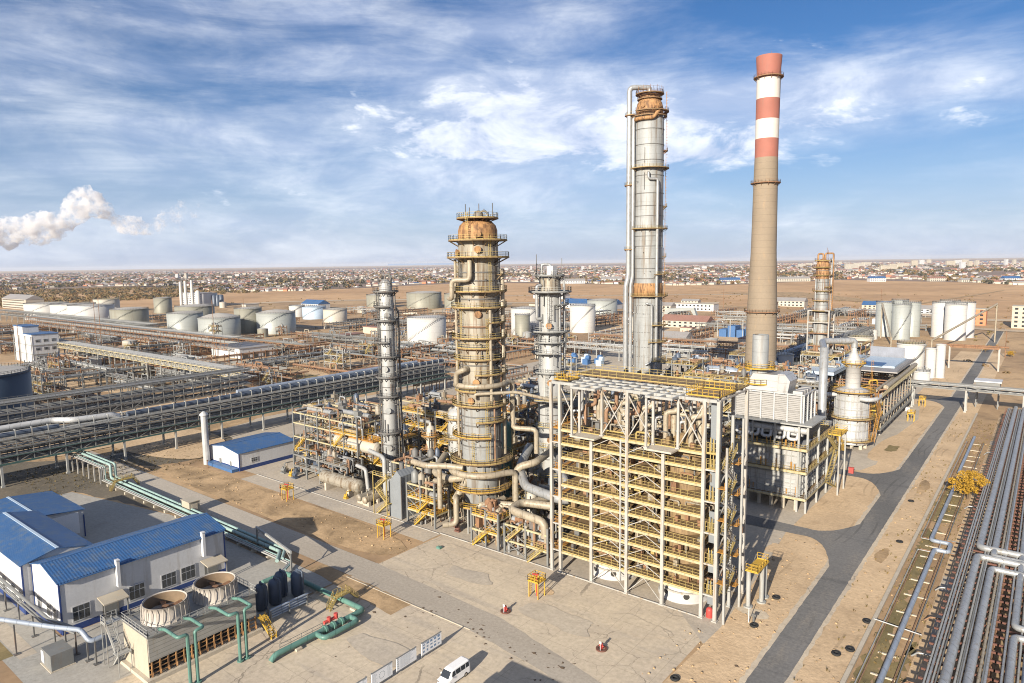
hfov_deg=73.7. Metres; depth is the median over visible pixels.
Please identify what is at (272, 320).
storage tank
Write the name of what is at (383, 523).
monitor stand
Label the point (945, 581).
concrete slab
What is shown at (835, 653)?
tyre
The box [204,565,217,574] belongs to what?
door
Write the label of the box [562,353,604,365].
blue machine shelter
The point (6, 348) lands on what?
pipe rack
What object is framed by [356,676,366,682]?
information board
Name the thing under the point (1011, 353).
bush
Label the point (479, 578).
ground stain
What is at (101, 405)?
pipe bridge
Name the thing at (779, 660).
road
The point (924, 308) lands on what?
hall
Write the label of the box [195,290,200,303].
white vessel
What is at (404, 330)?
pipe rack
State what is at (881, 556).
ground stain
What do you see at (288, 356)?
pipe rack
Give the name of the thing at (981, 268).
town trees
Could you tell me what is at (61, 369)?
pipe rack
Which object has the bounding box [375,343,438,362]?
pipe rack
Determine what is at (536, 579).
monitor stand
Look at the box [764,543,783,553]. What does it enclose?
ground stain
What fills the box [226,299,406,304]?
track
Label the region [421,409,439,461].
upright vessel
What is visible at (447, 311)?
pipe rack
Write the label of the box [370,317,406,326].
pipe rack
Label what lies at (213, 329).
mast
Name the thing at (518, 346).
pipe trestle
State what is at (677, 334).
hall
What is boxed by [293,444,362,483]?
manifold deck
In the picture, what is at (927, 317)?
track
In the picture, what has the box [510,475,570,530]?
tower base deck
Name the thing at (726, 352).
pipe rack
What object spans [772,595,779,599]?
tyre
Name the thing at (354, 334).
plant shed
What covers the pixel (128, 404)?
bare sand
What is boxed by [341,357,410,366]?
bare sand
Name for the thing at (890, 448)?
dirt patch
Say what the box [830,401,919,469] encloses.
apron
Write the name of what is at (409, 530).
pavement
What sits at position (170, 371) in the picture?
pipe rack
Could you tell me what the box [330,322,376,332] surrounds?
pipe rack
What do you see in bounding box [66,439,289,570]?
utility pipeline
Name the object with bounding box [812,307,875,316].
pipe rack
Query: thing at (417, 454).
reboiler deck
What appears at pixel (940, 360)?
storage tank
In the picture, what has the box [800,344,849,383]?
unit
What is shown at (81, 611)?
window
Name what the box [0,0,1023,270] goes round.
sky
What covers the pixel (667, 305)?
hall
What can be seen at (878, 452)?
dirt patch
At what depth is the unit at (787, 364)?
262.63 m
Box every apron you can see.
[113,630,354,682]
[252,535,700,682]
[681,528,784,642]
[719,475,841,524]
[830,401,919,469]
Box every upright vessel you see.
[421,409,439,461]
[443,406,461,463]
[501,420,517,496]
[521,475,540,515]
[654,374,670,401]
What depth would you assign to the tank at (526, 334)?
492.66 m
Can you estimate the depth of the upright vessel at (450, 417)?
175.22 m
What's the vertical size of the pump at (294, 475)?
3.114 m
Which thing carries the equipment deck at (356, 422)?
on the yard at (574, 566)
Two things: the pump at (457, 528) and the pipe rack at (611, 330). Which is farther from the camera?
the pipe rack at (611, 330)
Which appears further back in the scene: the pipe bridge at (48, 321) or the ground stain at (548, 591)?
the pipe bridge at (48, 321)
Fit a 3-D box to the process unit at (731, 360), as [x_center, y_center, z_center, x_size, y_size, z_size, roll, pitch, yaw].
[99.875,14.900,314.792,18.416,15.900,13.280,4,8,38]
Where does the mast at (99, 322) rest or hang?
on the ground at (1012, 377)
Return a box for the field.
[0,280,1023,321]
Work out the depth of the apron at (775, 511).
166.71 m
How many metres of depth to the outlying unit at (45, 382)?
315.24 m
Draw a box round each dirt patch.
[0,642,12,660]
[4,402,266,462]
[155,465,406,554]
[309,564,411,614]
[847,415,998,682]
[850,528,941,682]
[867,434,912,460]
[873,642,916,682]
[884,445,899,451]
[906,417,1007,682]
[928,483,965,524]
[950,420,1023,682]
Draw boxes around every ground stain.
[347,633,408,666]
[446,565,491,584]
[519,603,592,636]
[539,586,553,594]
[734,606,768,618]
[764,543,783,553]
[874,548,889,562]
[917,480,929,493]
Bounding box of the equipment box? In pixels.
[40,639,75,673]
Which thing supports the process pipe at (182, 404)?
on the pipe bridge at (179, 419)
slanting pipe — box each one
[880,303,891,346]
[931,303,997,346]
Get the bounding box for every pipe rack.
[0,323,11,327]
[0,328,13,337]
[0,329,106,340]
[0,335,74,351]
[1,325,68,335]
[1,344,13,354]
[12,354,110,368]
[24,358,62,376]
[31,365,76,377]
[32,382,78,400]
[34,362,156,388]
[36,341,184,360]
[42,360,168,383]
[59,359,117,384]
[59,364,177,387]
[63,351,88,366]
[65,334,153,346]
[75,392,115,408]
[77,332,117,345]
[84,314,165,321]
[86,342,177,353]
[102,340,229,363]
[105,371,162,395]
[118,324,166,333]
[121,337,157,348]
[124,357,286,389]
[148,363,178,375]
[149,313,163,320]
[150,367,205,387]
[163,351,205,359]
[183,333,263,348]
[188,356,217,367]
[197,342,329,365]
[236,361,278,381]
[246,347,341,367]
[272,338,303,344]
[291,329,330,338]
[301,343,410,364]
[306,331,379,344]
[322,318,375,326]
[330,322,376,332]
[331,342,426,361]
[346,306,378,313]
[349,319,405,330]
[362,309,375,315]
[367,307,427,318]
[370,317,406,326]
[371,326,406,337]
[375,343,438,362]
[397,340,445,348]
[397,345,459,354]
[401,312,447,324]
[401,339,435,343]
[408,341,455,354]
[413,342,511,361]
[419,355,459,368]
[442,308,458,313]
[443,312,458,322]
[446,323,454,331]
[447,332,537,345]
[507,336,537,348]
[520,336,602,354]
[578,336,616,349]
[588,327,622,340]
[595,309,610,318]
[595,311,622,323]
[595,316,622,326]
[662,312,722,322]
[662,342,707,354]
[662,343,741,359]
[669,311,688,314]
[669,331,713,348]
[682,325,713,334]
[696,320,735,330]
[711,307,736,314]
[716,310,777,316]
[718,315,746,321]
[726,326,842,334]
[744,323,858,330]
[777,312,800,326]
[777,326,847,335]
[777,330,811,343]
[777,333,805,341]
[794,305,813,317]
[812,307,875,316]
[831,306,850,316]
[832,317,868,326]
[835,318,865,330]
[840,317,869,329]
[842,309,931,316]
[848,308,868,319]
[992,471,1023,682]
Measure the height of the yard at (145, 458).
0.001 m
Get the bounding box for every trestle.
[69,337,163,351]
[70,334,144,340]
[99,347,167,362]
[119,345,165,354]
[171,339,248,353]
[223,368,308,388]
[244,366,298,382]
[269,335,321,343]
[285,345,335,355]
[288,341,327,346]
[292,361,347,373]
[294,346,376,363]
[317,330,350,333]
[326,357,379,372]
[339,351,409,361]
[347,362,442,388]
[395,344,441,354]
[402,352,453,366]
[413,365,509,391]
[418,358,455,365]
[420,344,455,356]
[453,357,522,366]
[500,338,533,345]
[500,347,534,360]
[501,365,527,375]
[506,345,532,352]
[506,370,535,379]
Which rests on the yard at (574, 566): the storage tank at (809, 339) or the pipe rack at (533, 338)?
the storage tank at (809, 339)
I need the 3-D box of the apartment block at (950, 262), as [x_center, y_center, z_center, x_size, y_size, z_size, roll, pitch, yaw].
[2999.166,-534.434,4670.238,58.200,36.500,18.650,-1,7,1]
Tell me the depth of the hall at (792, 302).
871.39 m
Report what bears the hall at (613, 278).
on the ground at (1012, 377)
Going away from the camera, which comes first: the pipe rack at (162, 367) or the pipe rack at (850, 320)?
the pipe rack at (162, 367)
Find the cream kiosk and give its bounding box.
[178,496,202,514]
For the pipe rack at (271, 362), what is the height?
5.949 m
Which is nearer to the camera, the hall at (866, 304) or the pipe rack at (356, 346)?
the pipe rack at (356, 346)
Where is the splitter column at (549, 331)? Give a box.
[526,254,574,483]
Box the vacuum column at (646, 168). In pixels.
[623,84,668,397]
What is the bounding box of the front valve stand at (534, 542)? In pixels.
[503,511,563,566]
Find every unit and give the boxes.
[31,367,56,401]
[33,391,41,411]
[47,351,70,376]
[83,333,97,344]
[123,341,138,360]
[173,341,190,354]
[208,322,222,334]
[259,367,281,394]
[273,343,289,361]
[276,323,287,335]
[323,343,350,369]
[358,340,377,357]
[400,331,406,339]
[437,334,452,342]
[500,333,521,348]
[501,384,537,433]
[520,388,537,435]
[562,333,577,344]
[562,354,576,372]
[671,378,737,461]
[687,354,707,369]
[705,355,744,380]
[717,375,744,464]
[728,349,782,366]
[736,363,784,418]
[774,360,811,388]
[783,347,808,364]
[790,334,805,344]
[796,372,835,425]
[797,334,809,356]
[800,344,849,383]
[807,358,842,391]
[830,339,870,354]
[840,345,860,374]
[861,372,893,379]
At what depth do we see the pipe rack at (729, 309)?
773.01 m
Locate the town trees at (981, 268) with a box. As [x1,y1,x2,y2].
[0,263,1023,290]
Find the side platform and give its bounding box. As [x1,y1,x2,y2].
[743,552,768,608]
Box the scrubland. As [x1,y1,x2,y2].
[0,284,263,306]
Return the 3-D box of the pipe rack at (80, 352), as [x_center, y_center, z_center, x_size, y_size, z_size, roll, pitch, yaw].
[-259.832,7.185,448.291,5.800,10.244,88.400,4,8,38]
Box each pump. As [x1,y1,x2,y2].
[280,461,290,473]
[291,467,299,478]
[454,520,464,532]
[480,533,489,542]
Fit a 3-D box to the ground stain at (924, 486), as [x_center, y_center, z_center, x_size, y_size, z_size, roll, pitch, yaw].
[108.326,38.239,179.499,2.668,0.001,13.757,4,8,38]
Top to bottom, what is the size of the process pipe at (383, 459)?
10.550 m
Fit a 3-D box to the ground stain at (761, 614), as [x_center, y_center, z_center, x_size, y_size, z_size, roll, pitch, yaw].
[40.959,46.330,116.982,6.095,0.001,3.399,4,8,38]
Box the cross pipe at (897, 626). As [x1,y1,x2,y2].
[874,618,921,635]
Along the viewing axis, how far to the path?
110.52 m
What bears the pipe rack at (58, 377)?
on the ground at (1012, 377)
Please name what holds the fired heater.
on the yard at (574, 566)
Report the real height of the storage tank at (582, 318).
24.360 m
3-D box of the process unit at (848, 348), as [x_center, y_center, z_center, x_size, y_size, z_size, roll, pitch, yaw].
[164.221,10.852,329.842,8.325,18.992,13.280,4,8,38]
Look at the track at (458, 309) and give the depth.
881.34 m
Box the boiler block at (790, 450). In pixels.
[729,334,847,513]
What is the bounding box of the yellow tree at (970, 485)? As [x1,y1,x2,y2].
[947,470,989,498]
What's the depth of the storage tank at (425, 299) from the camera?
923.68 m
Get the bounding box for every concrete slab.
[61,650,84,671]
[927,614,953,649]
[939,576,962,593]
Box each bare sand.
[0,423,129,457]
[31,366,92,381]
[56,377,151,392]
[76,394,189,423]
[114,428,224,458]
[148,350,250,363]
[172,369,252,380]
[225,364,328,380]
[269,350,356,363]
[312,342,377,347]
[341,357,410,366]
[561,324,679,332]
[604,331,796,344]
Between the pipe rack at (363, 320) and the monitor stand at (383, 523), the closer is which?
the monitor stand at (383, 523)
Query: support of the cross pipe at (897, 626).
attached to the trench pipeline at (881, 675)
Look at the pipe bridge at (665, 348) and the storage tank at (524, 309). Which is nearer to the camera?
the pipe bridge at (665, 348)
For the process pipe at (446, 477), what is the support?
attached to the distillation column at (481, 457)
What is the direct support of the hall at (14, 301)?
on the ground at (1012, 377)
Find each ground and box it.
[0,257,1023,682]
[0,259,1023,291]
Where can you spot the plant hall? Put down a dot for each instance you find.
(205, 297)
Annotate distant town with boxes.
[0,261,1023,290]
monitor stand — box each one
[280,482,293,501]
[376,516,391,539]
[527,570,545,599]
[907,409,915,421]
[918,395,925,406]
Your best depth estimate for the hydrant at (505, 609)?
117.97 m
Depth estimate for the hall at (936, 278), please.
1720.66 m
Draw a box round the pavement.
[242,475,439,541]
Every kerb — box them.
[257,474,696,616]
[346,576,469,629]
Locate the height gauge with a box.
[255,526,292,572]
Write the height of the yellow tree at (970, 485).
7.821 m
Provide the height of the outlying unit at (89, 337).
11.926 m
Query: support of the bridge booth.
on the ground at (1012, 377)
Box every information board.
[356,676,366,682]
[371,661,392,682]
[396,646,416,673]
[421,631,441,658]
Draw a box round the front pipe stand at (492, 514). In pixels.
[470,497,512,550]
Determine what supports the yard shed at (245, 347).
on the ground at (1012, 377)
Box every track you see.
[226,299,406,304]
[396,302,718,306]
[432,308,510,311]
[507,294,747,295]
[566,317,798,322]
[714,321,1023,331]
[720,292,876,301]
[783,313,1011,320]
[921,290,1003,303]
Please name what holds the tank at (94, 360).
on the ground at (1012, 377)
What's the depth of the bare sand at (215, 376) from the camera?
372.34 m
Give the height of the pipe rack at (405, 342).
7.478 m
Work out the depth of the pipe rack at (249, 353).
420.03 m
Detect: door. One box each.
[37,594,41,609]
[41,650,44,662]
[102,601,119,619]
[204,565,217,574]
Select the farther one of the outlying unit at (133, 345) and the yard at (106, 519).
the outlying unit at (133, 345)
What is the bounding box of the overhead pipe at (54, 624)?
[0,577,103,665]
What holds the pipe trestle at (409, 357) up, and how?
on the ground at (1012, 377)
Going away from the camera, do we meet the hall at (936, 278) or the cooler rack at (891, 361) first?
the cooler rack at (891, 361)
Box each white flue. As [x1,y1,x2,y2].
[179,282,182,305]
[183,281,187,304]
[190,280,193,303]
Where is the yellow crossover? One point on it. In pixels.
(337, 595)
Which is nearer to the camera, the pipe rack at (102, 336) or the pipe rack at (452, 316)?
the pipe rack at (102, 336)
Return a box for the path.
[0,622,36,659]
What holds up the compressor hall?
on the yard at (30, 669)
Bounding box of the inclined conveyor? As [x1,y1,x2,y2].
[662,308,697,316]
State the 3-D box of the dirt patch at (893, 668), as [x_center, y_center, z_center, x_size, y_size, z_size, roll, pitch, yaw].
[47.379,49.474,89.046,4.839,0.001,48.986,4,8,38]
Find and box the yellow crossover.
[326,584,358,611]
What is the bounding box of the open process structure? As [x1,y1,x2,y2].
[549,364,748,624]
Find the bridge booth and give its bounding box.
[974,378,1002,409]
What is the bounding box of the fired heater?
[372,462,416,519]
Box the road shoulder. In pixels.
[738,328,1004,682]
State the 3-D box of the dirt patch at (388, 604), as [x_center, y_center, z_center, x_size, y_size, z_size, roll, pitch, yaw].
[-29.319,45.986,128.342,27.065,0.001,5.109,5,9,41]
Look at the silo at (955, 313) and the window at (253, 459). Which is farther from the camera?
the silo at (955, 313)
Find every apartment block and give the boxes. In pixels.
[844,264,858,268]
[879,265,897,269]
[911,260,917,265]
[945,261,955,264]
[959,262,965,267]
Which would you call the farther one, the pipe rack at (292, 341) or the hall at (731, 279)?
the hall at (731, 279)
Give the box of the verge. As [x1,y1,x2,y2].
[663,351,1004,682]
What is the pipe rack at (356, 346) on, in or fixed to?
on the ground at (1012, 377)
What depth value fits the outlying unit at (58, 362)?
377.89 m
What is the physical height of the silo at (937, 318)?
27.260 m
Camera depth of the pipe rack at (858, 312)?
675.45 m
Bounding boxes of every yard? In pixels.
[0,459,281,555]
[0,558,331,682]
[61,492,265,589]
[111,432,232,465]
[213,344,932,611]
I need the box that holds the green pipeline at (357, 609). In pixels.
[261,571,364,662]
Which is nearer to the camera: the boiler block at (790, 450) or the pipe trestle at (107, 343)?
the boiler block at (790, 450)
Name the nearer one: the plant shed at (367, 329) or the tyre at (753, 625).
the tyre at (753, 625)
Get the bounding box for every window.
[46,601,51,617]
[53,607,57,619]
[71,601,90,622]
[128,581,145,601]
[160,570,176,589]
[180,563,195,581]
[251,456,257,461]
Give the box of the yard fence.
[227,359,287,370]
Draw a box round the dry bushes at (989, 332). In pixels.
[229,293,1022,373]
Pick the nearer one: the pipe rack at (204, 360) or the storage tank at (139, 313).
the pipe rack at (204, 360)
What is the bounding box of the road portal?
[942,343,1008,371]
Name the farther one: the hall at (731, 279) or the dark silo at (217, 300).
the hall at (731, 279)
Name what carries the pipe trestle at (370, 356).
on the ground at (1012, 377)
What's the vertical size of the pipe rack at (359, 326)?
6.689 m
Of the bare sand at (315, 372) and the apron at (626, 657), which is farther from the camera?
the bare sand at (315, 372)
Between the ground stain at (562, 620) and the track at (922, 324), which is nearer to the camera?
the ground stain at (562, 620)
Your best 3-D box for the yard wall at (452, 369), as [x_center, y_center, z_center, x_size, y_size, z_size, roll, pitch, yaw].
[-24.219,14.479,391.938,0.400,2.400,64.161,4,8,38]
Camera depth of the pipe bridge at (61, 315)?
688.45 m
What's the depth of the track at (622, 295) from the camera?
1215.81 m
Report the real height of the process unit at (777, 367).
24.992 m
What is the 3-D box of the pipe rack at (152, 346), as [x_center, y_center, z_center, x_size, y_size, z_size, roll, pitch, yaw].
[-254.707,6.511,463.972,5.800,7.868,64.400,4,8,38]
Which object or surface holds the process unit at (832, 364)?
on the yard at (574, 566)
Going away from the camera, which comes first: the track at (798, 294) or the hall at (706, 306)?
the hall at (706, 306)
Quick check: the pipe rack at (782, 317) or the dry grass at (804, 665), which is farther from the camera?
the pipe rack at (782, 317)
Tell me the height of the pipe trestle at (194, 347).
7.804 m
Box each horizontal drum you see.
[319,470,364,497]
[333,432,380,454]
[356,488,374,503]
[362,490,380,506]
[515,525,540,538]
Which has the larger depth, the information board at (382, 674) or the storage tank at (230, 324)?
the storage tank at (230, 324)
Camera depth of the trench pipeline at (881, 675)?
125.49 m
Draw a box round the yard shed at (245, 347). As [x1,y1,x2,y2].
[211,341,274,358]
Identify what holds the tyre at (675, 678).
on the verge
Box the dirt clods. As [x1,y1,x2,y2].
[335,525,805,680]
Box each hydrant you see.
[500,604,510,613]
[596,641,606,651]
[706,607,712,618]
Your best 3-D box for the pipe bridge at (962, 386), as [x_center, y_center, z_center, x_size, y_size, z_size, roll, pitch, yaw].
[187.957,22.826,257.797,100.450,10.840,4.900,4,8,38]
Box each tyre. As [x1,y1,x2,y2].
[670,675,679,681]
[749,622,757,627]
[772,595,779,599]
[831,650,840,656]
[845,646,854,651]
[862,618,870,623]
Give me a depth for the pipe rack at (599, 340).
484.54 m
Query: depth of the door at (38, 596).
118.10 m
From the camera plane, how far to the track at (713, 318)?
703.82 m
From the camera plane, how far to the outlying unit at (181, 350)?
452.96 m
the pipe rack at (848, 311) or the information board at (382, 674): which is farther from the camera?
the pipe rack at (848, 311)
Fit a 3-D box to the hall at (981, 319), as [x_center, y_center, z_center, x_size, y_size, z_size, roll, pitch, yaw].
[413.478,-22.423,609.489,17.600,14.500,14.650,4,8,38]
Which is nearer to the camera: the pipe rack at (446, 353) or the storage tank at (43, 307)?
the pipe rack at (446, 353)
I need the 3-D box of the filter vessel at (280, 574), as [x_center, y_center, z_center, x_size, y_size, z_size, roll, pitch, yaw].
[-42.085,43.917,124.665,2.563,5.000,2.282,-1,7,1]
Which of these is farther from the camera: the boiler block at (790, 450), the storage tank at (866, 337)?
the storage tank at (866, 337)
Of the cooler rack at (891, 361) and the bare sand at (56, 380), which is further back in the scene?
the bare sand at (56, 380)
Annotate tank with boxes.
[0,363,34,432]
[23,301,68,319]
[49,302,95,321]
[67,303,114,320]
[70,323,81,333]
[81,357,101,365]
[93,298,119,307]
[109,306,149,327]
[122,339,136,344]
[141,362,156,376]
[153,297,171,313]
[166,310,202,333]
[174,304,214,315]
[197,313,240,336]
[219,302,226,307]
[234,306,261,333]
[255,309,295,334]
[257,328,268,337]
[289,304,304,316]
[302,305,325,319]
[322,307,346,322]
[357,306,365,312]
[366,294,377,306]
[406,291,441,308]
[407,314,445,343]
[444,293,458,308]
[511,306,538,334]
[514,313,529,336]
[522,331,531,345]
[570,303,595,332]
[587,298,616,315]
[704,338,717,347]
[776,350,794,371]
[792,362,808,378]
[807,336,811,361]
[847,333,874,356]
[867,329,877,339]
[896,339,927,375]
[913,367,930,383]
[925,347,936,377]
[935,344,945,377]
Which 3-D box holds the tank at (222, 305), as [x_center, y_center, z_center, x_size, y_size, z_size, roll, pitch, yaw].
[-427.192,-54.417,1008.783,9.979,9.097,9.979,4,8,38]
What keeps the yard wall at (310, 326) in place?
on the ground at (1012, 377)
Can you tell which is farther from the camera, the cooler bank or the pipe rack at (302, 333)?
the pipe rack at (302, 333)
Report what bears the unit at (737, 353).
on the yard at (574, 566)
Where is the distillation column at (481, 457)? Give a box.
[411,203,569,536]
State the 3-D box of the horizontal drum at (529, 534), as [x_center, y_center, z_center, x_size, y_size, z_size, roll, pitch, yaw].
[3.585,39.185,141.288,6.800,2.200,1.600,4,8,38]
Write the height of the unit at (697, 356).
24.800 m
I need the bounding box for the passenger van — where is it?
[437,656,469,682]
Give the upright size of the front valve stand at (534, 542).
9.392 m
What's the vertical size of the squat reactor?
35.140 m
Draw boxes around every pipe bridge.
[0,308,158,333]
[0,357,450,487]
[0,366,251,437]
[26,315,242,358]
[57,338,258,394]
[156,328,313,353]
[534,338,707,365]
[590,332,805,357]
[731,341,811,367]
[834,325,873,346]
[863,375,1023,412]
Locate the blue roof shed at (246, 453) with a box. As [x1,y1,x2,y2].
[208,432,295,472]
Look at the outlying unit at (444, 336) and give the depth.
482.99 m
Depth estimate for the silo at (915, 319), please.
518.74 m
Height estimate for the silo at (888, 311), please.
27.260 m
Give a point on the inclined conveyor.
(673, 310)
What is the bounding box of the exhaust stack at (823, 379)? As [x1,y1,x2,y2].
[817,347,834,462]
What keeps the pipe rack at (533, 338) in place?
on the ground at (1012, 377)
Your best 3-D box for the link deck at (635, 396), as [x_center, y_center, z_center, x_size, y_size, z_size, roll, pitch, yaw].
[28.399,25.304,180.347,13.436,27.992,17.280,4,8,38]
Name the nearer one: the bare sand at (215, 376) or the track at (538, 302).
the bare sand at (215, 376)
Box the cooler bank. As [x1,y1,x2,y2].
[805,352,867,388]
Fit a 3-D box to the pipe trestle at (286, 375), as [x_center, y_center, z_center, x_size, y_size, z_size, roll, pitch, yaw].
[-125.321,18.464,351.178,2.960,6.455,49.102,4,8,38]
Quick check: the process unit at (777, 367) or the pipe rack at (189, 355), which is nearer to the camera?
the process unit at (777, 367)
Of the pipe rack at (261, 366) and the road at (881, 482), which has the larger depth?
the pipe rack at (261, 366)
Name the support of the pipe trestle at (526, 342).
on the ground at (1012, 377)
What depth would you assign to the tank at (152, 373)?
378.34 m
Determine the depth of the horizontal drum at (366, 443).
188.67 m
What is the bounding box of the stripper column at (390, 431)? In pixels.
[372,269,403,490]
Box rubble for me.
[177,424,990,682]
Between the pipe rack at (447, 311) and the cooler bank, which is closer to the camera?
the cooler bank
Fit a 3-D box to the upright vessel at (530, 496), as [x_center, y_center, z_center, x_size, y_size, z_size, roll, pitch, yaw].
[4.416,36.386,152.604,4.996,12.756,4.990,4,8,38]
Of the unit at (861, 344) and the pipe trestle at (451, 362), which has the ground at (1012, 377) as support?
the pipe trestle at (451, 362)
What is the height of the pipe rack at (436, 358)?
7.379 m
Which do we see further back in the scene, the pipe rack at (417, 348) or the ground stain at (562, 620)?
the pipe rack at (417, 348)
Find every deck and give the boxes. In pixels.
[292,400,381,478]
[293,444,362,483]
[307,391,399,440]
[340,423,419,480]
[390,443,454,484]
[399,386,460,440]
[402,397,454,462]
[406,468,465,529]
[501,372,569,409]
[501,394,537,479]
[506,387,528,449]
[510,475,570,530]
[563,391,612,466]
[563,392,687,422]
[582,382,654,419]
[630,415,734,532]
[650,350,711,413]
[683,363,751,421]
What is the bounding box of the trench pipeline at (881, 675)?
[854,436,991,682]
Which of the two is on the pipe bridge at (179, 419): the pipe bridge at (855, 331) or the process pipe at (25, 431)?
the process pipe at (25, 431)
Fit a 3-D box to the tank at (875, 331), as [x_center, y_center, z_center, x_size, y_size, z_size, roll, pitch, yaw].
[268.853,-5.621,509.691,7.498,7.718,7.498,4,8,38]
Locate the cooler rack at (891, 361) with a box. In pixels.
[817,346,917,438]
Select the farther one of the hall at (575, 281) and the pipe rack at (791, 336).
the hall at (575, 281)
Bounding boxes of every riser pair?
[157,617,203,682]
[208,597,252,662]
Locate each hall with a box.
[0,491,85,536]
[0,511,92,614]
[2,294,43,309]
[28,513,227,635]
[182,292,216,304]
[301,299,329,308]
[533,293,569,298]
[561,278,584,283]
[561,298,622,308]
[601,276,621,280]
[662,302,675,311]
[662,314,714,328]
[662,331,693,346]
[674,302,718,310]
[719,277,740,280]
[777,276,809,281]
[777,297,807,306]
[862,301,890,308]
[867,276,885,281]
[891,298,908,303]
[921,305,931,312]
[927,276,946,280]
[958,278,986,281]
[975,308,987,325]
[999,276,1020,279]
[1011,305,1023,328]
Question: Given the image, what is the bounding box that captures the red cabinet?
[848,467,854,473]
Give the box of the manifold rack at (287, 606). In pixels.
[267,590,307,621]
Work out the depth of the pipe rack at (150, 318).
757.63 m
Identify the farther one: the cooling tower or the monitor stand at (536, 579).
the monitor stand at (536, 579)
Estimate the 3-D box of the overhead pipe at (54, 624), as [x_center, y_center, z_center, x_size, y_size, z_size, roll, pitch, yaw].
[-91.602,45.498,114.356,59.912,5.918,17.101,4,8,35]
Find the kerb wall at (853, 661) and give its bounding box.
[840,413,977,682]
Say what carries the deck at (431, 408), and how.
on the yard at (574, 566)
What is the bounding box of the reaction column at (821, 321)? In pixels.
[806,248,834,360]
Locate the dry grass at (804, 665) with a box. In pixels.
[8,419,996,682]
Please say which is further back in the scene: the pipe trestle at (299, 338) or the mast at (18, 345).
the pipe trestle at (299, 338)
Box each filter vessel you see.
[254,581,267,610]
[268,576,281,605]
[274,568,287,596]
[290,568,303,596]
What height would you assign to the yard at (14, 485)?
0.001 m
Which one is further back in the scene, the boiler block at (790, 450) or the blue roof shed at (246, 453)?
the blue roof shed at (246, 453)
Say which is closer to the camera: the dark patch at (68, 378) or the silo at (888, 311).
the dark patch at (68, 378)
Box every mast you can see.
[16,326,20,363]
[97,297,101,345]
[212,302,215,355]
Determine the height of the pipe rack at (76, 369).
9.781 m
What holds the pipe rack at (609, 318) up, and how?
on the ground at (1012, 377)
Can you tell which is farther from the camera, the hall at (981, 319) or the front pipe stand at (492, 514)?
the hall at (981, 319)
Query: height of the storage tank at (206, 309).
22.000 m
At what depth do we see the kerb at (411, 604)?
120.67 m
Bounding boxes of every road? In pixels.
[69,451,374,574]
[106,429,231,460]
[350,563,599,682]
[728,512,859,565]
[745,331,1003,682]
[830,467,899,495]
[908,396,952,407]
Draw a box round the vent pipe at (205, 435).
[199,411,209,464]
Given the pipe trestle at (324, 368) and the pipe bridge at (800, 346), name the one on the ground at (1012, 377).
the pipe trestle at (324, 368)
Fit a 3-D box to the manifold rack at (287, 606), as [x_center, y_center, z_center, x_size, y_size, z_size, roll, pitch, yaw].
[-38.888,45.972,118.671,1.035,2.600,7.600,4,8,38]
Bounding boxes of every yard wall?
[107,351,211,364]
[296,324,324,328]
[443,360,501,371]
[778,319,809,322]
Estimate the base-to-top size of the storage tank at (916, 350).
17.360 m
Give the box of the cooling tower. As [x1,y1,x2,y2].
[100,571,276,682]
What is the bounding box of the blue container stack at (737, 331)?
[717,319,745,337]
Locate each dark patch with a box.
[38,373,76,379]
[241,366,302,373]
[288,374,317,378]
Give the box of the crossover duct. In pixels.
[703,365,737,371]
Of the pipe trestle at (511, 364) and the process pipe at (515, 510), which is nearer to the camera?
the process pipe at (515, 510)
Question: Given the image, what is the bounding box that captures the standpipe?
[748,608,756,621]
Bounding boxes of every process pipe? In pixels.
[0,412,120,431]
[0,424,59,437]
[126,359,443,415]
[236,360,417,392]
[355,464,369,490]
[368,448,387,495]
[432,452,466,499]
[508,499,554,538]
[514,445,553,473]
[516,443,570,503]
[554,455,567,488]
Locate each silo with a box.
[211,295,215,305]
[216,295,219,305]
[219,295,223,301]
[875,300,893,336]
[891,302,912,339]
[902,300,921,336]
[930,300,953,337]
[943,302,967,340]
[954,300,976,337]
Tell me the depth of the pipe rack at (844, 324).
585.29 m
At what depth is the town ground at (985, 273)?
3614.14 m
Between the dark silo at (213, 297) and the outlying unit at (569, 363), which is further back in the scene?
the dark silo at (213, 297)
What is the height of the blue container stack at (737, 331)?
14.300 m
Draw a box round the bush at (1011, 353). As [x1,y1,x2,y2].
[1004,351,1015,356]
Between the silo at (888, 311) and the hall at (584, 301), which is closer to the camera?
the silo at (888, 311)
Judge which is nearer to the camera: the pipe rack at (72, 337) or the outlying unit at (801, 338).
the outlying unit at (801, 338)
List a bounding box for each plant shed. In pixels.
[241,303,258,306]
[335,332,363,342]
[362,325,376,333]
[680,326,695,331]
[681,299,700,302]
[738,336,745,341]
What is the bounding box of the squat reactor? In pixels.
[816,338,882,449]
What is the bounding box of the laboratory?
[13,324,59,361]
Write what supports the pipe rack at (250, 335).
on the ground at (1012, 377)
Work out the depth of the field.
1295.96 m
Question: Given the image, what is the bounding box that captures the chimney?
[744,53,783,364]

